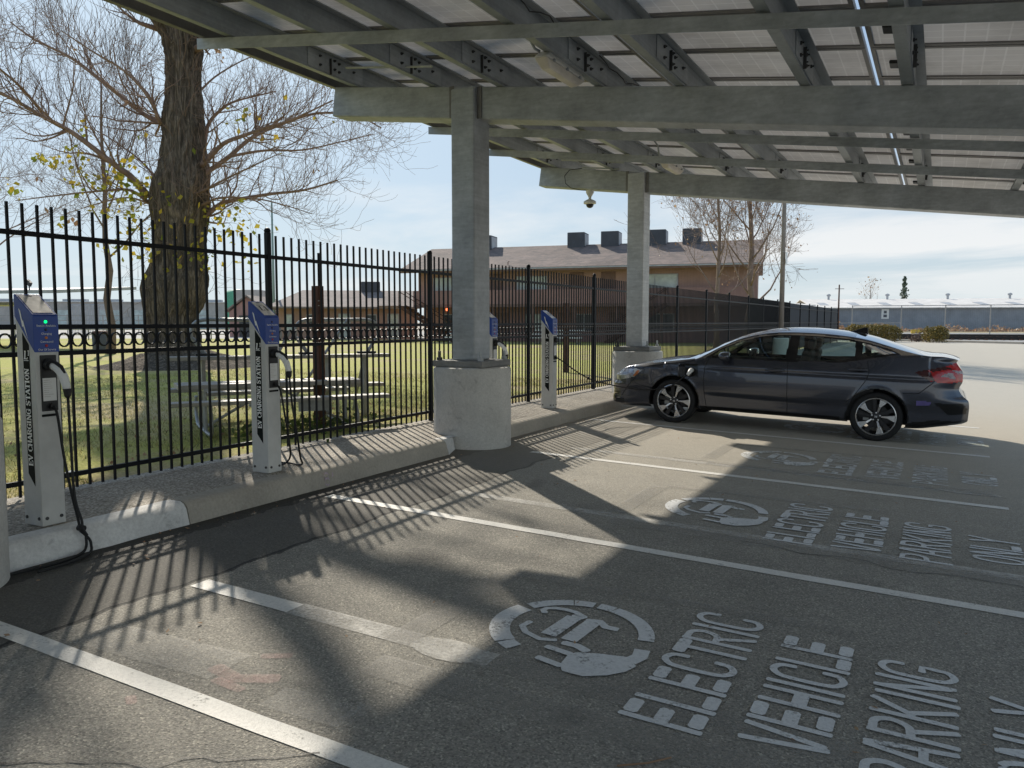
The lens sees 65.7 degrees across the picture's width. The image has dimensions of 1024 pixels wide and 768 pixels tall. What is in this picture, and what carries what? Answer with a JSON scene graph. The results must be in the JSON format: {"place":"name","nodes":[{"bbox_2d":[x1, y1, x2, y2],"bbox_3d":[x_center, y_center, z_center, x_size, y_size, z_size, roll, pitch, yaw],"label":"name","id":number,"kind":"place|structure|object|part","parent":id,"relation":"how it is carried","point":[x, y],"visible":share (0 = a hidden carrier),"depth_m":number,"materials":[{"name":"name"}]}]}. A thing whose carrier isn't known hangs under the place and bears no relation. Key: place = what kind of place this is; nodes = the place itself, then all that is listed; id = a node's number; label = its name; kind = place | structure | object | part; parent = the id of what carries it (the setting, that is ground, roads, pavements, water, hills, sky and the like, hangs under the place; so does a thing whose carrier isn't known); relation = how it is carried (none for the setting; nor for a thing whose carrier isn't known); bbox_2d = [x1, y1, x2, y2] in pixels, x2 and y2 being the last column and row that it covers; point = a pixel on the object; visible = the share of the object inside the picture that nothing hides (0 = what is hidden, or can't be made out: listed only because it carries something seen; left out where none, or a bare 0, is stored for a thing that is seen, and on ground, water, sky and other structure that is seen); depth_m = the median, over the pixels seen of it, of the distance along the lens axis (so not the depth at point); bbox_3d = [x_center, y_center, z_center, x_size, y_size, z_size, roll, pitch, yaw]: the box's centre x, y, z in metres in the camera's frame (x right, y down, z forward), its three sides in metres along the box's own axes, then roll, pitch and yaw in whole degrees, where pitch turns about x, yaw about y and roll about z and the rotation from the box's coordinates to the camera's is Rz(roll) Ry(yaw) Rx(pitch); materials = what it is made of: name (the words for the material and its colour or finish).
{"place":"outdoors","nodes":[
{"label":"outdoors","id":0,"kind":"place"},
{"bbox_2d":[7,495,133,535],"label":"walk","id":1,"kind":"structure","parent":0,"point":[88,508],"depth_m":5.49,"materials":[{"name":"concrete"}]},
{"bbox_2d":[10,294,92,575],"bbox_3d":[-2.853,0.260,4.894,0.424,1.634,0.759,-2,5,-21],"label":"charging station","id":2,"kind":"object","parent":1,"relation":"on","point":[42,374],"visible":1,"depth_m":5.03,"materials":[{"name":"grey paint"}]},
{"bbox_2d":[0,329,423,338],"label":"yard","id":3,"kind":"structure","parent":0,"point":[90,336],"depth_m":79.60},
{"bbox_2d":[71,305,107,332],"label":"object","id":4,"kind":"object","parent":3,"relation":"on","point":[85,314],"visible":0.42,"depth_m":95.90,"materials":[{"name":"grey"}]},
{"bbox_2d":[0,299,224,328],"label":"beige warehouse","id":5,"kind":"structure","parent":3,"relation":"on","point":[62,307],"depth_m":160.78,"materials":[{"name":"white metal"}]},
{"bbox_2d":[53,310,67,323],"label":"roll door","id":6,"kind":"structure","parent":5,"relation":"in","point":[60,312],"depth_m":158.98,"materials":[{"name":"white metal"}]},
{"bbox_2d":[99,310,119,323],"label":"roll door","id":7,"kind":"structure","parent":5,"relation":"in","point":[116,312],"depth_m":160.74,"materials":[{"name":"white metal"}]},
{"bbox_2d":[134,310,142,328],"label":"roll door","id":8,"kind":"structure","parent":5,"relation":"in","point":[136,312],"depth_m":161.69,"materials":[{"name":"white metal"}]},
{"bbox_2d":[199,310,205,328],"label":"roll door","id":9,"kind":"structure","parent":5,"relation":"in","point":[203,312],"depth_m":164.03,"materials":[{"name":"white metal"}]},
{"bbox_2d":[0,315,224,333],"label":"pipe rail fence","id":10,"kind":"object","parent":3,"relation":"on","point":[138,320],"visible":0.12,"depth_m":86.09,"materials":[{"name":"metal"}]},
{"bbox_2d":[227,289,240,328],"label":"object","id":11,"kind":"object","parent":3,"relation":"on","point":[230,301],"visible":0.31,"depth_m":147.63,"materials":[{"name":"green"}]},
{"bbox_2d":[233,290,264,301],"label":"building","id":12,"kind":"structure","parent":3,"relation":"on","point":[247,292],"depth_m":137.63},
{"bbox_2d":[227,295,278,336],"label":"pink shed","id":13,"kind":"structure","parent":3,"relation":"on","point":[239,307],"depth_m":71.94,"materials":[{"name":"grey"}]},
{"bbox_2d":[239,315,249,336],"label":"door","id":14,"kind":"structure","parent":13,"relation":"in","point":[240,316],"depth_m":71.99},
{"bbox_2d":[271,202,275,313],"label":"flag pole","id":15,"kind":"object","parent":3,"relation":"on","point":[273,276],"visible":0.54,"depth_m":65.55,"materials":[{"name":"grey metal"}]},
{"bbox_2d":[273,282,418,339],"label":"building","id":16,"kind":"structure","parent":3,"relation":"on","point":[296,307],"depth_m":61.31,"materials":[{"name":"beige paint"}]},
{"bbox_2d":[286,314,291,329],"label":"window","id":17,"kind":"structure","parent":16,"relation":"in","point":[288,316],"depth_m":60.06,"materials":[{"name":"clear glass"}]},
{"bbox_2d":[338,314,350,338],"bbox_3d":[-12.846,-4.375,60.918,0.900,2.050,0.077,-1,5,-11],"label":"door","id":18,"kind":"structure","parent":16,"relation":"in","point":[339,315],"depth_m":60.88,"materials":[{"name":"grey glass"}]},
{"bbox_2d":[368,314,376,328],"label":"window","id":19,"kind":"structure","parent":16,"relation":"in","point":[369,315],"depth_m":61.26,"materials":[{"name":"grey glass"}]},
{"bbox_2d":[387,314,398,338],"bbox_3d":[-9.215,-4.431,61.629,0.900,2.050,0.077,-1,5,-11],"label":"door","id":20,"kind":"structure","parent":16,"relation":"in","point":[391,315],"depth_m":61.59,"materials":[{"name":"grey metal"}]},
{"bbox_2d":[64,441,389,506],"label":"walk","id":21,"kind":"structure","parent":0,"point":[141,489],"depth_m":6.70,"materials":[{"name":"concrete"}]},
{"bbox_2d":[248,301,302,472],"bbox_3d":[-2.055,0.018,6.993,0.404,1.478,0.504,0,4,2],"label":"charging station","id":22,"kind":"object","parent":21,"relation":"on","point":[266,354],"visible":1,"depth_m":6.82,"materials":[{"name":"grey paint"}]},
{"bbox_2d":[0,339,832,498],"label":"lawn","id":23,"kind":"structure","parent":0,"point":[7,378],"depth_m":14.23,"materials":[{"name":"green plant"}]},
{"bbox_2d":[0,66,122,266],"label":"bare tree","id":24,"kind":"object","parent":23,"relation":"on","point":[28,226],"visible":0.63,"depth_m":43.85,"materials":[{"name":"plant"}]},
{"bbox_2d":[0,279,136,305],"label":"canopy","id":25,"kind":"object","parent":23,"relation":"on","point":[36,290],"visible":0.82,"depth_m":39.51,"materials":[{"name":"metal"}]},
{"bbox_2d":[92,330,106,349],"bbox_3d":[-18.177,-1.882,35.065,0.720,0.960,0.720,2,5,28],"label":"trash can","id":26,"kind":"object","parent":23,"relation":"on","point":[103,338],"visible":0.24,"depth_m":34.81,"materials":[{"name":"brown paint"}]},
{"bbox_2d":[0,0,216,353],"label":"young tree","id":27,"kind":"object","parent":23,"relation":"on","point":[102,225],"visible":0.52,"depth_m":32.07,"materials":[{"name":"plant"}]},
{"bbox_2d":[9,328,228,339],"bbox_3d":[-32.055,-3.907,60.058,20.213,1.250,0.091,-1,5,-11],"label":"pipe rail fence","id":28,"kind":"object","parent":23,"relation":"on","point":[210,329],"visible":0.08,"depth_m":60.53,"materials":[{"name":"metal"}]},
{"bbox_2d":[0,0,435,370],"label":"old tree","id":29,"kind":"object","parent":23,"relation":"on","point":[178,192],"visible":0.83,"depth_m":22.75,"materials":[{"name":"brown plant"}]},
{"bbox_2d":[4,388,513,482],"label":"fallen leaves","id":30,"kind":"object","parent":23,"relation":"on","point":[132,458],"visible":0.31,"depth_m":9.43,"materials":[{"name":"brown plant"}]},
{"bbox_2d":[170,318,388,416],"bbox_3d":[-3.241,-0.229,11.169,2.916,1.404,0.844,-2,5,-24],"label":"bleacher bench","id":31,"kind":"object","parent":23,"relation":"on","point":[203,356],"visible":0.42,"depth_m":11.03,"materials":[{"name":"metal"}]},
{"bbox_2d":[171,377,388,436],"bbox_3d":[-3.002,0.250,10.027,2.540,0.592,1.523,-2,5,-28],"label":"bench table","id":32,"kind":"object","parent":23,"relation":"on","point":[204,394],"visible":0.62,"depth_m":9.76,"materials":[{"name":"metal"}]},
{"bbox_2d":[206,407,386,441],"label":"weeds","id":33,"kind":"object","parent":23,"relation":"on","point":[298,422],"visible":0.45,"depth_m":9.82,"materials":[{"name":"green plant"}]},
{"bbox_2d":[311,253,325,424],"bbox_3d":[-2.485,-0.568,10.178,0.163,2.210,0.120,2,5,28],"label":"steel post","id":34,"kind":"object","parent":23,"relation":"on","point":[319,362],"visible":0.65,"depth_m":10.14,"materials":[{"name":"brown metal"}]},
{"bbox_2d":[535,330,581,343],"bbox_3d":[2.804,-2.881,48.569,3.200,0.850,1.260,1,5,17],"label":"bleacher","id":35,"kind":"object","parent":23,"relation":"on","point":[557,337],"visible":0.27,"depth_m":48.46,"materials":[{"name":"grey metal"}]},
{"bbox_2d":[564,303,567,371],"bbox_3d":[1.425,-1.222,21.008,0.120,1.830,0.120,2,5,28],"label":"steel post","id":36,"kind":"object","parent":23,"relation":"on","point":[565,340],"visible":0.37,"depth_m":20.97,"materials":[{"name":"black metal"}]},
{"bbox_2d":[379,228,763,342],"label":"brown building","id":37,"kind":"structure","parent":23,"relation":"on","point":[605,259],"depth_m":52.66,"materials":[{"name":"brown brick"}]},
{"bbox_2d":[433,278,450,290],"bbox_3d":[-4.773,-6.913,55.194,1.520,0.960,0.068,1,5,17],"label":"window","id":38,"kind":"structure","parent":37,"relation":"in","point":[436,279],"depth_m":55.19,"materials":[{"name":"grey glass"}]},
{"bbox_2d":[445,314,451,329],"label":"window","id":39,"kind":"structure","parent":37,"relation":"in","point":[450,315],"depth_m":56.19,"materials":[{"name":"grey glass"}]},
{"bbox_2d":[489,274,501,289],"bbox_3d":[-1.168,-6.472,54.105,0.950,2.050,0.048,1,5,17],"label":"window","id":40,"kind":"structure","parent":37,"relation":"in","point":[489,274],"depth_m":54.03,"materials":[{"name":"glass"}]},
{"bbox_2d":[496,313,507,340],"bbox_3d":[-0.708,-3.922,55.105,0.950,2.050,0.048,1,5,17],"label":"door","id":41,"kind":"structure","parent":37,"relation":"in","point":[496,313],"depth_m":55.04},
{"bbox_2d":[517,276,546,289],"bbox_3d":[1.333,-6.764,53.285,2.120,0.960,0.068,1,5,17],"label":"window","id":42,"kind":"structure","parent":37,"relation":"in","point":[517,276],"depth_m":53.23,"materials":[{"name":"grey glass"}]},
{"bbox_2d":[530,314,538,330],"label":"window","id":43,"kind":"structure","parent":37,"relation":"in","point":[530,314],"depth_m":54.29,"materials":[{"name":"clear glass"}]},
{"bbox_2d":[560,312,572,341],"bbox_3d":[3.681,-3.815,53.733,0.950,2.050,0.048,1,5,17],"label":"door","id":44,"kind":"structure","parent":37,"relation":"in","point":[560,312],"depth_m":53.71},
{"bbox_2d":[570,272,583,288],"bbox_3d":[4.271,-6.339,52.405,0.950,2.050,0.048,1,5,17],"label":"window","id":45,"kind":"structure","parent":37,"relation":"in","point":[573,273],"depth_m":52.33,"materials":[{"name":"black glass"}]},
{"bbox_2d":[577,314,590,330],"bbox_3d":[4.847,-4.135,53.331,1.520,1.170,0.068,1,5,17],"label":"window","id":46,"kind":"structure","parent":37,"relation":"in","point":[577,314],"depth_m":53.28,"materials":[{"name":"black glass"}]},
{"bbox_2d":[601,272,615,288],"bbox_3d":[6.274,-6.290,51.778,0.950,2.050,0.048,1,5,17],"label":"window","id":47,"kind":"structure","parent":37,"relation":"in","point":[605,275],"depth_m":51.70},
{"bbox_2d":[609,312,623,341],"bbox_3d":[6.925,-3.736,52.719,0.950,2.050,0.048,1,5,17],"label":"door","id":48,"kind":"structure","parent":37,"relation":"in","point":[609,312],"depth_m":52.67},
{"bbox_2d":[649,313,672,330],"bbox_3d":[9.427,-4.023,51.899,2.320,1.170,0.068,1,5,17],"label":"window","id":49,"kind":"structure","parent":37,"relation":"in","point":[659,313],"depth_m":51.76,"materials":[{"name":"black glass"}]},
{"bbox_2d":[649,273,677,287],"bbox_3d":[9.158,-6.573,50.839,2.920,0.960,0.068,1,5,17],"label":"window","id":50,"kind":"structure","parent":37,"relation":"in","point":[667,280],"depth_m":50.63,"materials":[{"name":"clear glass"}]},
{"bbox_2d":[616,196,803,347],"bbox_3d":[10.111,-8.058,37.894,8.850,12.841,8.746,0,4,-6],"label":"bare tree","id":51,"kind":"object","parent":23,"relation":"on","point":[719,234],"visible":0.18,"depth_m":37.77,"materials":[{"name":"brown plant"}]},
{"bbox_2d":[682,198,815,348],"bbox_3d":[11.854,-9.027,38.840,7.749,14.685,8.636,2,5,28],"label":"bare tree","id":52,"kind":"object","parent":23,"relation":"on","point":[751,275],"visible":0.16,"depth_m":39.55,"materials":[{"name":"brown plant"}]},
{"bbox_2d":[315,416,525,448],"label":"walk","id":53,"kind":"structure","parent":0,"point":[399,435],"depth_m":9.05,"materials":[{"name":"concrete"}]},
{"bbox_2d":[489,312,507,358],"bbox_3d":[-0.228,-0.251,10.440,0.404,1.478,0.504,0,4,2],"label":"charging station","id":54,"kind":"object","parent":53,"relation":"on","point":[494,341],"visible":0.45,"depth_m":10.21,"materials":[{"name":"grey paint"}]},
{"bbox_2d":[0,342,1023,767],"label":"parking lot","id":55,"kind":"structure","parent":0,"point":[754,616],"depth_m":4.21,"materials":[{"name":"grey asphalt"}]},
{"bbox_2d":[8,499,189,572],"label":"kerb","id":56,"kind":"structure","parent":55,"relation":"on","point":[39,546],"depth_m":5.15,"materials":[{"name":"grey concrete"}]},
{"bbox_2d":[171,439,448,523],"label":"kerb","id":57,"kind":"structure","parent":55,"relation":"on","point":[209,504],"depth_m":6.79,"materials":[{"name":"concrete"}]},
{"bbox_2d":[434,435,455,454],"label":"kerb","id":58,"kind":"structure","parent":55,"relation":"on","point":[448,440],"depth_m":8.92,"materials":[{"name":"grey concrete"}]},
{"bbox_2d":[4,427,987,766],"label":"leaf litter","id":59,"kind":"object","parent":55,"relation":"on","point":[574,641],"visible":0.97,"depth_m":3.11,"materials":[{"name":"brown plant"}]},
{"bbox_2d":[0,0,1023,587],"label":"solar canopy","id":60,"kind":"object","parent":55,"relation":"on","point":[772,100],"visible":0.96,"depth_m":8.41,"materials":[{"name":"metal"}]},
{"bbox_2d":[530,42,584,86],"bbox_3d":[0.388,-3.138,7.524,0.166,0.374,1.253,2,5,28],"label":"canopy light","id":61,"kind":"object","parent":60,"relation":"attached to","point":[558,68],"visible":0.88,"depth_m":7.54,"materials":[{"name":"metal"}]},
{"bbox_2d":[584,189,595,207],"bbox_3d":[1.459,-3.464,14.868,0.236,0.333,0.236,2,5,28],"label":"security camera","id":62,"kind":"object","parent":60,"relation":"attached to","point":[589,202],"visible":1,"depth_m":14.81,"materials":[{"name":"white plastic"}]},
{"bbox_2d":[654,141,683,174],"bbox_3d":[2.509,-3.619,12.686,0.166,0.374,1.253,2,5,28],"label":"canopy light","id":63,"kind":"object","parent":60,"relation":"attached to","point":[676,169],"visible":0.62,"depth_m":12.76,"materials":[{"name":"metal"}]},
{"bbox_2d":[511,412,561,437],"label":"kerb","id":64,"kind":"structure","parent":55,"relation":"on","point":[523,426],"depth_m":10.70,"materials":[{"name":"concrete"}]},
{"bbox_2d":[552,398,630,423],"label":"kerb","id":65,"kind":"structure","parent":55,"relation":"on","point":[574,413],"depth_m":12.33,"materials":[{"name":"concrete"}]},
{"bbox_2d":[613,327,968,440],"bbox_3d":[4.049,-0.137,11.940,4.910,1.501,2.238,4,6,28],"label":"parked car","id":66,"kind":"object","parent":55,"relation":"on","point":[891,387],"visible":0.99,"depth_m":10.96,"materials":[{"name":"paint"}]},
{"bbox_3d":[3.333,-0.171,11.309,1.188,1.062,0.457,4,6,28],"label":"door","id":67,"kind":"part","parent":66,"relation":"part of","materials":[{"name":"paint"}]},
{"bbox_3d":[4.178,-0.293,12.873,1.188,1.062,0.457,4,6,28],"label":"door","id":68,"kind":"part","parent":66,"relation":"part of","materials":[{"name":"paint"}]},
{"bbox_3d":[4.338,-0.080,10.866,1.025,1.113,0.308,4,6,28],"label":"door","id":69,"kind":"part","parent":66,"relation":"part of","materials":[{"name":"paint"}]},
{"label":"door","id":70,"kind":"part","parent":66,"relation":"part of","materials":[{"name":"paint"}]},
{"bbox_2d":[0,0,1023,321],"label":"sky","id":71,"kind":"structure","parent":0,"point":[938,254],"materials":[{"name":"blue"}]},
{"bbox_2d":[511,396,603,416],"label":"walk","id":72,"kind":"structure","parent":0,"point":[532,407],"depth_m":12.41,"materials":[{"name":"concrete"}]},
{"bbox_2d":[541,310,693,408],"bbox_3d":[1.563,-0.362,11.851,2.257,1.476,0.335,1,5,12],"label":"charging station","id":73,"kind":"object","parent":72,"relation":"on","point":[549,341],"visible":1,"depth_m":11.93,"materials":[{"name":"grey paint"}]},
{"bbox_2d":[557,385,613,398],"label":"walk","id":74,"kind":"structure","parent":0,"point":[603,392],"depth_m":14.49,"materials":[{"name":"concrete"}]},
{"bbox_2d":[772,203,788,354],"bbox_3d":[10.117,-5.235,29.756,0.600,9.170,1.250,2,5,28],"label":"lamp pole","id":75,"kind":"object","parent":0,"point":[780,344],"visible":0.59,"depth_m":30.07,"materials":[{"name":"metal"}]},
{"bbox_2d":[824,342,851,344],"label":"walk","id":76,"kind":"structure","parent":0,"point":[837,343],"depth_m":48.36,"materials":[{"name":"concrete"}]},
{"bbox_2d":[0,201,838,497],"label":"iron fence","id":77,"kind":"object","parent":76,"relation":"on","point":[762,314],"visible":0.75,"depth_m":8.75,"materials":[{"name":"black metal"}]},
{"bbox_2d":[797,293,1023,330],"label":"blue warehouse","id":78,"kind":"structure","parent":0,"point":[972,313],"depth_m":146.87,"materials":[{"name":"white metal"}]},
{"bbox_2d":[835,340,1023,345],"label":"drive","id":79,"kind":"structure","parent":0,"point":[958,343],"depth_m":61.89,"materials":[{"name":"concrete"}]},
{"bbox_2d":[905,330,925,341],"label":"dead shrub","id":80,"kind":"object","parent":79,"relation":"on","point":[916,339],"visible":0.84,"depth_m":67.05,"materials":[{"name":"brown plant"}]},
{"bbox_2d":[838,339,1023,343],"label":"kerb","id":81,"kind":"structure","parent":79,"relation":"on","point":[999,342],"depth_m":63.48,"materials":[{"name":"concrete"}]},
{"bbox_2d":[920,325,949,341],"bbox_3d":[34.702,-4.077,65.061,1.864,1.530,1.814,0,4,2],"label":"bush","id":82,"kind":"object","parent":79,"relation":"on","point":[931,333],"visible":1,"depth_m":64.75,"materials":[{"name":"green plant"}]},
{"bbox_2d":[851,304,1023,333],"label":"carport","id":83,"kind":"object","parent":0,"point":[936,305],"visible":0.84,"depth_m":95.06,"materials":[{"name":"metal"}]},
{"bbox_2d":[868,333,1023,341],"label":"gravel bed","id":84,"kind":"object","parent":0,"point":[985,333],"depth_m":118.71,"materials":[{"name":"beige gravel"}]},
{"bbox_2d":[838,285,839,329],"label":"utility pole","id":85,"kind":"object","parent":84,"relation":"on","point":[838,304],"visible":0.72,"depth_m":95.75,"materials":[{"name":"brown paint"}]},
{"bbox_2d":[879,336,1023,339],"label":"railway track","id":86,"kind":"structure","parent":84,"relation":"on","point":[981,338],"depth_m":75.83,"materials":[{"name":"brown paint"}]},
{"bbox_2d":[886,334,1023,336],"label":"railway track","id":87,"kind":"structure","parent":84,"relation":"on","point":[1009,335],"depth_m":89.56,"materials":[{"name":"brown paint"}]},
{"bbox_2d":[906,331,1023,332],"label":"field","id":88,"kind":"structure","parent":0,"point":[981,332],"depth_m":128.59,"materials":[{"name":"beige plant"}]},
{"bbox_2d":[858,276,886,298],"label":"distant bare tree","id":89,"kind":"object","parent":88,"relation":"on","point":[870,294],"visible":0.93,"depth_m":214.28,"materials":[{"name":"grey plant"}]},
{"bbox_2d":[900,276,909,298],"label":"conifer tree","id":90,"kind":"object","parent":88,"relation":"on","point":[904,290],"visible":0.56,"depth_m":223.97,"materials":[{"name":"green plant"}]},
{"bbox_2d":[839,321,1023,331],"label":"weeds","id":91,"kind":"object","parent":88,"relation":"on","point":[992,329],"visible":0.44,"depth_m":138.15,"materials":[{"name":"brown plant"}]},
{"bbox_3d":[16.513,-1.788,42.206,1.090,0.400,5.992,2,5,28],"label":"walk","id":92,"kind":"object","parent":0,"visible":0},
{"bbox_2d":[800,342,855,354],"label":"kerb","id":93,"kind":"structure","parent":92,"relation":"on","point":[830,349],"depth_m":42.20,"materials":[{"name":"concrete"}]},
{"label":"ground","id":94,"kind":"structure","parent":0,"visible":0},
{"bbox_2d":[845,323,903,341],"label":"bush","id":95,"kind":"object","parent":94,"relation":"on","point":[889,330],"visible":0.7,"depth_m":66.69,"materials":[{"name":"green plant"}]}
]}

